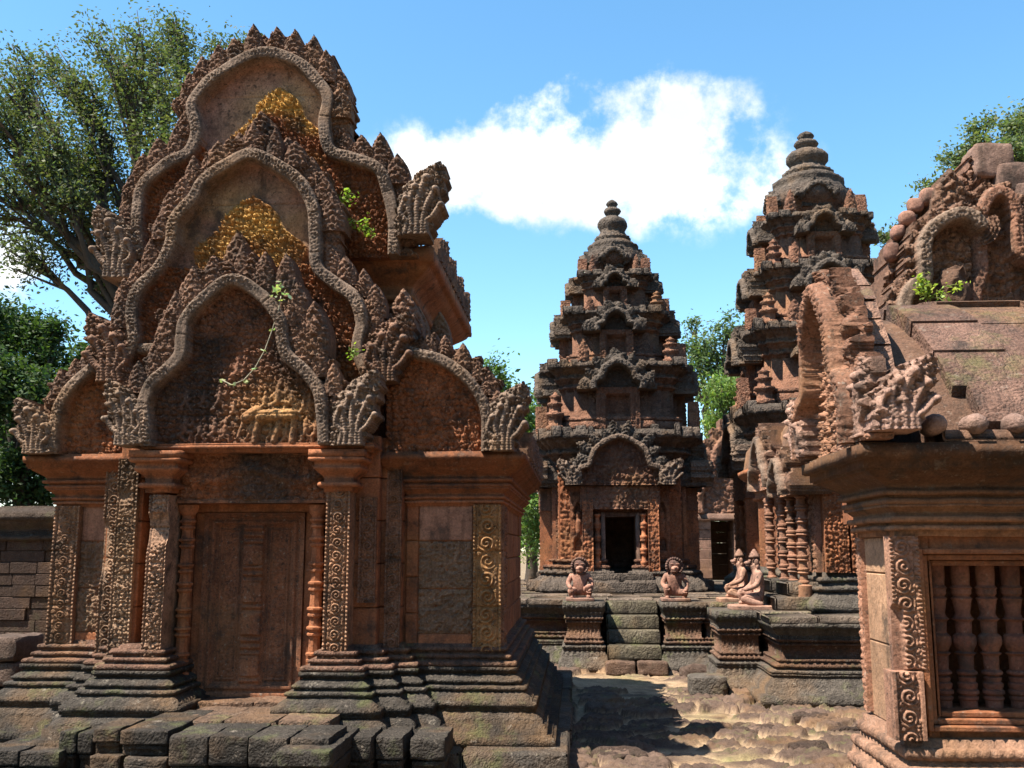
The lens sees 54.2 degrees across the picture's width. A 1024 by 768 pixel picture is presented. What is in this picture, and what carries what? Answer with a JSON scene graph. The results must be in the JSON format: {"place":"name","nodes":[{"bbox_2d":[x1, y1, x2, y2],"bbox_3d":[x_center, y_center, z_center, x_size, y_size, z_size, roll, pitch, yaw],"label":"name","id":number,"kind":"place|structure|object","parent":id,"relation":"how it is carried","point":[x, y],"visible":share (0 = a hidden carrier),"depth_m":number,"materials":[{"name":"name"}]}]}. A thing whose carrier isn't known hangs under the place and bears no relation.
{"place":"outdoors","nodes":[
{"label":"outdoors","id":0,"kind":"place"},
{"bbox_2d":[0,0,1023,550],"label":"sky","id":1,"kind":"structure","parent":0,"point":[684,115],"materials":[{"name":"blue"}]},
{"bbox_2d":[520,552,539,578],"bbox_3d":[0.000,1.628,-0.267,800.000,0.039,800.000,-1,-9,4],"label":"ground","id":2,"kind":"structure","parent":0,"point":[523,570],"depth_m":90.49,"materials":[{"name":"beige"}]},
{"bbox_2d":[0,506,54,642],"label":"enclosure building","id":3,"kind":"structure","parent":2,"relation":"on","point":[26,535],"depth_m":13.71,"materials":[{"name":"brown stone"}]},
{"bbox_2d":[0,285,89,506],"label":"broadleaf tree","id":4,"kind":"object","parent":2,"relation":"on","point":[24,334],"visible":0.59,"depth_m":19.47,"materials":[{"name":"green plant"}]},
{"bbox_2d":[8,315,110,500],"bbox_3d":[-14.184,2.317,34.015,11.168,10.219,9.339,-1,-9,4],"label":"broadleaf tree","id":5,"kind":"object","parent":2,"relation":"on","point":[78,330],"depth_m":32.98,"materials":[{"name":"green plant"}]},
{"bbox_2d":[0,0,262,318],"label":"broadleaf tree","id":6,"kind":"object","parent":2,"relation":"on","point":[69,173],"visible":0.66,"depth_m":25.17,"materials":[{"name":"green plant"}]},
{"bbox_2d":[0,23,572,767],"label":"temple shrine","id":7,"kind":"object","parent":2,"relation":"on","point":[302,549],"visible":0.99,"depth_m":7.73,"materials":[{"name":"stone"}]},
{"bbox_2d":[197,513,305,696],"bbox_3d":[-2.011,1.710,7.789,0.800,1.399,0.169,-1,-9,4],"label":"door","id":8,"kind":"structure","parent":7,"relation":"in","point":[251,623],"depth_m":7.75,"materials":[{"name":"stone"}]},
{"bbox_2d":[219,281,291,385],"bbox_3d":[-1.936,-0.377,7.562,0.535,0.802,0.185,-1,-9,4],"label":"dry vine","id":9,"kind":"object","parent":7,"relation":"hanging from","point":[276,290],"visible":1,"depth_m":7.54,"materials":[{"name":"green plant"}]},
{"bbox_2d":[337,188,358,206],"bbox_3d":[-1.385,-1.542,8.248,0.239,0.162,0.170,3,-10,-17],"label":"wild plant","id":10,"kind":"object","parent":7,"relation":"attached to","point":[343,198],"visible":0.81,"depth_m":8.25,"materials":[{"name":"green plant"}]},
{"bbox_2d":[346,342,364,359],"bbox_3d":[-1.194,-0.248,7.592,0.087,0.114,0.225,5,-11,-30],"label":"wild plant","id":11,"kind":"object","parent":7,"relation":"attached to","point":[352,350],"visible":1,"depth_m":7.60,"materials":[{"name":"green plant"}]},
{"bbox_2d":[347,213,375,238],"bbox_3d":[-1.242,-1.272,8.187,0.279,0.218,0.175,-4,-10,21],"label":"wild plant","id":12,"kind":"object","parent":7,"relation":"attached to","point":[367,229],"visible":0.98,"depth_m":8.18,"materials":[{"name":"green plant"}]},
{"bbox_2d":[483,338,545,579],"bbox_3d":[0.397,2.901,34.110,4.073,8.571,6.079,-1,-9,4],"label":"broadleaf tree","id":13,"kind":"object","parent":2,"relation":"on","point":[530,529],"visible":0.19,"depth_m":33.25,"materials":[{"name":"green plant"}]},
{"bbox_2d":[509,369,538,544],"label":"broadleaf tree","id":14,"kind":"object","parent":2,"relation":"on","point":[517,370],"depth_m":40.59,"materials":[{"name":"green plant"}]},
{"bbox_2d":[520,579,863,707],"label":"temple terrace","id":15,"kind":"structure","parent":2,"relation":"on","point":[767,658],"depth_m":11.68,"materials":[{"name":"stone"}]},
{"bbox_2d":[566,557,594,601],"bbox_3d":[0.914,2.626,13.472,0.384,0.586,0.404,-1,-9,4],"label":"guardian statue","id":16,"kind":"object","parent":15,"relation":"on","point":[579,577],"visible":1,"depth_m":13.44,"materials":[{"name":"pink stone"}]},
{"bbox_2d":[660,557,690,601],"bbox_3d":[2.177,2.612,13.391,0.384,0.585,0.404,-1,-9,4],"label":"guardian statue","id":17,"kind":"object","parent":15,"relation":"on","point":[673,577],"visible":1,"depth_m":13.36,"materials":[{"name":"pink stone"}]},
{"bbox_2d":[716,549,747,601],"bbox_3d":[3.002,2.555,13.344,0.540,0.702,0.428,-1,-9,4],"label":"guardian statue","id":18,"kind":"object","parent":15,"relation":"on","point":[736,584],"visible":0.9,"depth_m":13.22,"materials":[{"name":"pink stone"}]},
{"bbox_2d":[727,549,773,609],"bbox_3d":[2.796,2.280,11.668,0.544,0.701,0.429,-1,-9,4],"label":"guardian statue","id":19,"kind":"object","parent":15,"relation":"on","point":[751,594],"visible":0.95,"depth_m":11.52,"materials":[{"name":"pink stone"}]},
{"bbox_2d":[738,419,858,613],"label":"temple hall","id":20,"kind":"structure","parent":15,"relation":"on","point":[808,546],"depth_m":11.40,"materials":[{"name":"stone"}]},
{"bbox_2d":[677,301,744,438],"bbox_3d":[8.133,2.308,39.497,3.803,11.493,4.499,-3,-10,15],"label":"broadleaf tree","id":21,"kind":"object","parent":2,"relation":"on","point":[705,351],"visible":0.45,"depth_m":39.18,"materials":[{"name":"green plant"}]},
{"bbox_2d":[697,419,735,579],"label":"ruined gate","id":22,"kind":"structure","parent":2,"relation":"on","point":[717,541],"depth_m":25.58,"materials":[{"name":"red stone"}]},
{"bbox_2d":[711,521,727,579],"bbox_3d":[5.442,4.524,26.669,0.571,1.699,0.308,-1,-9,4],"label":"door","id":23,"kind":"structure","parent":22,"relation":"in","point":[719,548],"depth_m":26.53,"materials":[{"name":"brown wood"}]},
{"bbox_2d":[695,366,738,438],"bbox_3d":[6.752,3.049,32.032,4.344,7.608,3.477,6,-11,-32],"label":"weeping tree","id":24,"kind":"object","parent":2,"relation":"on","point":[725,401],"visible":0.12,"depth_m":32.20,"materials":[{"name":"green plant"}]},
{"bbox_2d":[873,96,1023,247],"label":"broadleaf tree","id":25,"kind":"object","parent":2,"relation":"on","point":[1013,127],"visible":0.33,"depth_m":27.04,"materials":[{"name":"green plant"}]},
{"bbox_2d":[526,200,715,592],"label":"temple tower","id":26,"kind":"structure","parent":0,"point":[628,470],"depth_m":16.58,"materials":[{"name":"stone"}]},
{"bbox_2d":[554,663,865,767],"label":"courtyard paving","id":27,"kind":"structure","parent":0,"point":[669,721],"depth_m":8.78,"materials":[{"name":"beige stone"}]},
{"bbox_2d":[0,632,43,689],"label":"wall","id":28,"kind":"structure","parent":27,"relation":"on","point":[16,649],"depth_m":9.87,"materials":[{"name":"brown stone"}]},
{"bbox_2d":[581,692,618,696],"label":"laterite block","id":29,"kind":"structure","parent":27,"relation":"on","point":[607,694],"depth_m":10.55,"materials":[{"name":"brown stone"}]},
{"bbox_2d":[590,746,647,759],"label":"laterite block","id":30,"kind":"structure","parent":27,"relation":"on","point":[635,751],"depth_m":7.64,"materials":[{"name":"brown stone"}]},
{"bbox_2d":[679,663,706,676],"bbox_3d":[2.336,3.659,12.677,0.433,0.223,0.320,-1,-9,4],"label":"laterite block","id":31,"kind":"object","parent":27,"relation":"on","point":[686,670],"depth_m":12.56,"materials":[{"name":"brown stone"}]},
{"bbox_2d":[732,722,774,733],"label":"laterite block","id":32,"kind":"structure","parent":27,"relation":"on","point":[747,728],"depth_m":8.65,"materials":[{"name":"brown stone"}]},
{"bbox_2d":[788,739,828,749],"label":"laterite block","id":33,"kind":"structure","parent":27,"relation":"on","point":[820,744],"depth_m":7.93,"materials":[{"name":"brown stone"}]},
{"bbox_2d":[792,711,827,723],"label":"laterite block","id":34,"kind":"structure","parent":27,"relation":"on","point":[798,716],"depth_m":9.25,"materials":[{"name":"brown stone"}]},
{"bbox_2d":[827,726,859,731],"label":"laterite block","id":35,"kind":"structure","parent":27,"relation":"on","point":[840,728],"depth_m":8.61,"materials":[{"name":"brown stone"}]},
{"bbox_2d":[715,131,878,586],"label":"temple tower","id":36,"kind":"structure","parent":0,"point":[817,216],"depth_m":17.33,"materials":[{"name":"stone"}]},
{"bbox_2d":[783,143,1023,767],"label":"temple pavilion","id":37,"kind":"structure","parent":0,"point":[904,423],"depth_m":4.90,"materials":[{"name":"stone"}]},
{"bbox_2d":[912,272,970,301],"bbox_3d":[2.740,-0.586,6.390,0.331,0.269,0.208,-1,-9,4],"label":"wild plant","id":38,"kind":"object","parent":37,"relation":"on","point":[927,292],"visible":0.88,"depth_m":6.40,"materials":[{"name":"green plant"}]},
{"bbox_2d":[917,548,1023,732],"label":"window","id":39,"kind":"structure","parent":37,"relation":"in","point":[968,715],"depth_m":4.83,"materials":[{"name":"red stone"}]}
]}

